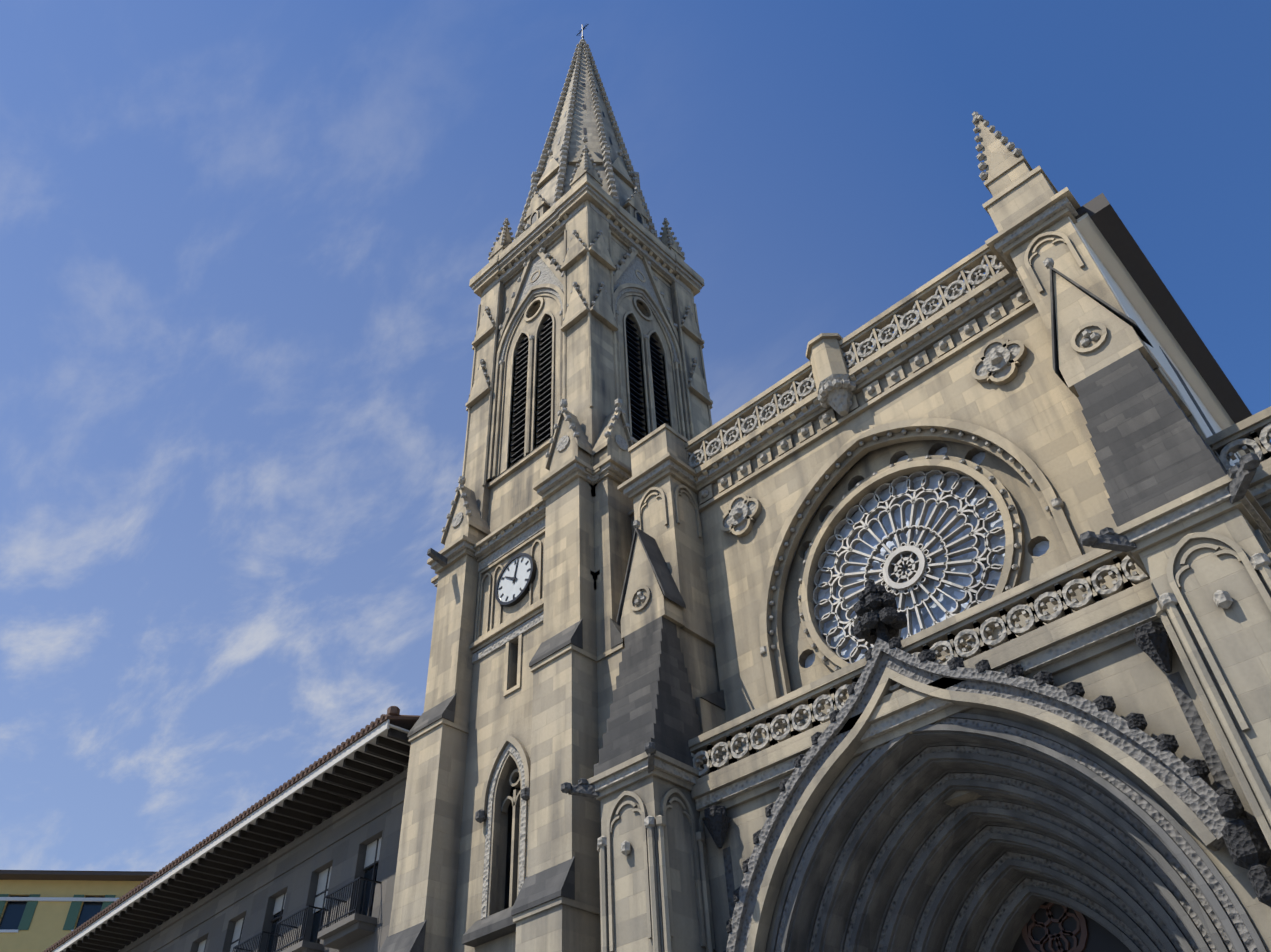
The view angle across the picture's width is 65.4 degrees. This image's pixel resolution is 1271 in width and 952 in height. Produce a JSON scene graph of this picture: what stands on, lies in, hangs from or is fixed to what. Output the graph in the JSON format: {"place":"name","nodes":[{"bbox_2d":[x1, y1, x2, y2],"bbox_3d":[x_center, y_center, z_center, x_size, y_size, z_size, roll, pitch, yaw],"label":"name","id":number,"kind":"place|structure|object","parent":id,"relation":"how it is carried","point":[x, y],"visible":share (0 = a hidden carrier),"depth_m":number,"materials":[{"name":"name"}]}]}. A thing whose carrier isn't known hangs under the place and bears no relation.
{"place":"outdoors","nodes":[
{"label":"outdoors","id":0,"kind":"place"},
{"bbox_2d":[388,152,709,951],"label":"tower","id":1,"kind":"structure","parent":0,"point":[552,716],"depth_m":28.82,"materials":[{"name":"beige stone"}]},
{"bbox_2d":[427,548,529,822],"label":"tower gargoyles","id":2,"kind":"object","parent":1,"relation":"attached to","point":[441,560],"visible":0.83,"depth_m":26.84,"materials":[{"name":"grey stone"}]},
{"bbox_2d":[379,435,638,951],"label":"sloped ledge","id":3,"kind":"object","parent":1,"relation":"attached to","point":[548,884],"visible":0.23,"depth_m":24.62,"materials":[{"name":"grey stone"}]},
{"bbox_2d":[431,38,709,919],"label":"tower trim","id":4,"kind":"structure","parent":1,"relation":"attached to","point":[547,274],"depth_m":42.25,"materials":[{"name":"grey stone"}]},
{"bbox_2d":[510,83,668,463],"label":"louvers","id":5,"kind":"object","parent":1,"relation":"in","point":[545,365],"visible":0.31,"depth_m":38.30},
{"bbox_2d":[0,0,1270,871],"label":"sky","id":6,"kind":"structure","parent":0,"point":[243,242],"materials":[{"name":"blue"}]},
{"bbox_2d":[601,428,726,951],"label":"stone pier","id":7,"kind":"structure","parent":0,"point":[681,546],"depth_m":24.73,"materials":[{"name":"beige stone"}]},
{"bbox_2d":[593,459,698,855],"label":"molding","id":8,"kind":"structure","parent":7,"relation":"attached to","point":[629,772],"depth_m":21.80,"materials":[{"name":"beige stone"}]},
{"bbox_2d":[561,742,655,797],"bbox_3d":[-0.486,6.416,21.560,2.810,0.444,0.592,-34,-50,29],"label":"gargoyle","id":9,"kind":"object","parent":8,"relation":"attached to","point":[582,788],"visible":0.98,"depth_m":21.98,"materials":[{"name":"grey stone"}]},
{"bbox_2d":[594,527,725,775],"bbox_3d":[0.763,4.537,25.287,1.770,7.390,3.550,-34,-50,29],"label":"pier weathering","id":10,"kind":"object","parent":7,"relation":"attached to","point":[653,700],"visible":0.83,"depth_m":23.49,"materials":[{"name":"grey stone"}]},
{"bbox_2d":[698,298,1143,760],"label":"nave wall","id":11,"kind":"structure","parent":0,"point":[1032,409],"depth_m":24.45,"materials":[{"name":"beige stone"}]},
{"bbox_2d":[688,254,1063,670],"bbox_3d":[5.778,0.349,24.356,10.880,9.875,1.194,-34,-50,29],"label":"decorative stone trim","id":12,"kind":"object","parent":11,"relation":"attached to","point":[835,391],"visible":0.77,"depth_m":26.30,"materials":[{"name":"grey stone"}]},
{"bbox_2d":[684,244,1101,742],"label":"facade molding","id":13,"kind":"structure","parent":11,"relation":"attached to","point":[825,352],"depth_m":25.44,"materials":[{"name":"beige stone"}]},
{"bbox_2d":[691,555,1159,810],"bbox_3d":[5.210,4.301,19.587,10.700,1.310,0.260,-34,-50,29],"label":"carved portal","id":14,"kind":"object","parent":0,"point":[1095,636],"visible":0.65,"depth_m":18.86,"materials":[{"name":"stone"}]},
{"bbox_2d":[628,406,1270,516],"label":"link trim","id":15,"kind":"structure","parent":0,"point":[1258,422],"depth_m":17.74,"materials":[{"name":"beige stone"}]},
{"bbox_2d":[688,548,1217,951],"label":"portal trim","id":16,"kind":"structure","parent":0,"point":[884,702],"depth_m":19.08,"materials":[{"name":"beige stone"}]},
{"bbox_2d":[726,637,1238,951],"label":"arch molding","id":17,"kind":"structure","parent":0,"point":[1198,796],"depth_m":18.48,"materials":[{"name":"grey stone"}]},
{"bbox_2d":[723,672,1246,918],"bbox_3d":[5.436,6.662,17.580,9.700,3.000,0.006,-34,-50,29],"label":"portal stain","id":18,"kind":"object","parent":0,"point":[1203,739],"visible":0.61,"depth_m":15.75,"materials":[{"name":"grey stone"}]},
{"bbox_2d":[704,579,1270,951],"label":"carved stone ornaments","id":19,"kind":"object","parent":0,"point":[883,619],"visible":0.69,"depth_m":16.45},
{"bbox_2d":[770,713,1266,951],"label":"portal archivolts","id":20,"kind":"object","parent":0,"point":[885,765],"visible":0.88,"depth_m":19.25,"materials":[{"name":"grey stone"}]},
{"bbox_2d":[1022,902,1088,951],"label":"window tracery","id":21,"kind":"object","parent":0,"point":[1079,918],"visible":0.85,"depth_m":19.44,"materials":[{"name":"grey stone"}]},
{"bbox_2d":[1012,902,1131,951],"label":"window","id":22,"kind":"structure","parent":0,"point":[1101,938],"depth_m":19.35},
{"bbox_2d":[977,120,1270,825],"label":"stone pier","id":23,"kind":"structure","parent":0,"point":[1236,634],"depth_m":15.65,"materials":[{"name":"beige stone"}]},
{"bbox_2d":[972,111,1270,608],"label":"carved pier","id":24,"kind":"structure","parent":23,"relation":"attached to","point":[1222,599],"depth_m":15.97,"materials":[{"name":"beige stone"}]},
{"bbox_2d":[1049,265,1227,526],"bbox_3d":[9.665,-1.392,19.315,1.770,7.390,3.550,-34,-50,29],"label":"pier weathering","id":25,"kind":"object","parent":23,"relation":"attached to","point":[1152,449],"visible":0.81,"depth_m":17.41,"materials":[{"name":"grey stone"}]},
{"bbox_2d":[1079,453,1260,551],"bbox_3d":[8.416,0.487,15.588,2.810,0.444,0.592,-34,-50,29],"label":"gargoyle","id":26,"kind":"object","parent":23,"relation":"attached to","point":[1241,477],"visible":0.98,"depth_m":15.24,"materials":[{"name":"grey stone"}]},
{"bbox_2d":[1075,193,1270,451],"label":"nave eave","id":27,"kind":"object","parent":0,"point":[1110,226],"visible":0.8,"depth_m":24.56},
{"bbox_2d":[1159,346,1239,459],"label":"wall","id":28,"kind":"structure","parent":0,"point":[1193,400],"depth_m":23.68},
{"bbox_2d":[1215,423,1270,498],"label":"balustrade","id":29,"kind":"object","parent":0,"point":[1228,451],"visible":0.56,"depth_m":17.61,"materials":[{"name":"beige stone"}]},
{"bbox_3d":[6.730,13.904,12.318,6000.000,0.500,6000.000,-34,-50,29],"label":"ground","id":30,"kind":"structure","parent":0,"visible":0},
{"bbox_2d":[0,706,420,951],"bbox_3d":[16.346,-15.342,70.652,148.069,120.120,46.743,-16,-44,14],"label":"building","id":31,"kind":"structure","parent":30,"relation":"on","point":[305,860],"depth_m":34.53,"materials":[{"name":"paint"}]},
{"bbox_2d":[408,47,712,922],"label":"tower molding","id":32,"kind":"structure","parent":30,"relation":"on","point":[494,389],"depth_m":37.47,"materials":[{"name":"beige stone"}]},
{"bbox_2d":[498,556,530,601],"bbox_3d":[-3.794,3.302,31.465,1.600,1.600,0.120,-34,-50,29],"label":"clock face","id":33,"kind":"object","parent":32,"relation":"attached to","point":[509,589],"visible":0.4,"depth_m":31.42},
{"bbox_2d":[495,553,536,606],"bbox_3d":[-3.809,3.292,31.452,1.800,1.800,0.165,-34,-50,29],"label":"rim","id":34,"kind":"object","parent":32,"relation":"attached to","point":[522,594],"visible":0.9,"depth_m":31.16,"materials":[{"name":"black metal"}]},
{"bbox_2d":[576,24,587,37],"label":"cross","id":35,"kind":"object","parent":32,"relation":"on","point":[582,36],"visible":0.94,"depth_m":63.78,"materials":[{"name":"black metal"}]},
{"bbox_2d":[538,45,633,206],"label":"spire","id":36,"kind":"structure","parent":32,"relation":"on","point":[584,118],"depth_m":51.80,"materials":[{"name":"beige stone"}]},
{"bbox_2d":[587,423,715,951],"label":"buttress trim","id":37,"kind":"structure","parent":30,"relation":"on","point":[705,920],"depth_m":20.97,"materials":[{"name":"beige stone"}]},
{"bbox_2d":[631,506,1270,540],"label":"link walls","id":38,"kind":"structure","parent":30,"relation":"on","point":[1267,510],"depth_m":17.24,"materials":[{"name":"beige stone"}]},
{"bbox_2d":[704,641,1270,951],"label":"portal wall","id":39,"kind":"structure","parent":30,"relation":"on","point":[1130,678],"depth_m":16.75,"materials":[{"name":"beige stone"}]},
{"bbox_2d":[775,718,1258,951],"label":"portal carved bands","id":40,"kind":"object","parent":30,"relation":"on","point":[1172,860],"visible":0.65,"depth_m":18.09,"materials":[{"name":"grey stone"}]},
{"bbox_2d":[850,415,1208,468],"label":"nave body","id":41,"kind":"structure","parent":30,"relation":"on","point":[1191,418],"depth_m":20.08,"materials":[{"name":"beige stone"}]},
{"bbox_2d":[813,470,1004,663],"bbox_3d":[6.399,2.194,23.450,5.280,5.252,0.220,-34,-50,29],"label":"rose window tracery","id":42,"kind":"object","parent":41,"relation":"attached to","point":[920,572],"visible":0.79,"depth_m":23.60,"materials":[{"name":"stone"}]},
{"bbox_2d":[784,447,1048,667],"bbox_3d":[6.553,2.458,23.417,7.500,8.150,0.040,-34,-50,29],"label":"rose window glass","id":43,"kind":"object","parent":41,"relation":"attached to","point":[949,604],"depth_m":23.72,"materials":[{"name":"blue glass"}]},
{"bbox_2d":[1075,213,1254,456],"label":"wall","id":44,"kind":"structure","parent":41,"relation":"attached to","point":[1088,229],"depth_m":25.10,"materials":[{"name":"beige paint"}]},
{"bbox_2d":[1106,269,1240,465],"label":"wall","id":45,"kind":"structure","parent":41,"relation":"attached to","point":[1185,396],"depth_m":23.21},
{"bbox_2d":[982,165,1270,848],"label":"buttress trim","id":46,"kind":"structure","parent":30,"relation":"on","point":[1242,752],"depth_m":15.30,"materials":[{"name":"beige stone"}]},
{"bbox_2d":[1068,216,1177,387],"bbox_3d":[10.650,-3.898,21.759,0.025,4.390,1.830,-34,-50,29],"label":"pier plaster","id":47,"kind":"object","parent":46,"relation":"attached to","point":[1113,288],"visible":0.86,"depth_m":21.67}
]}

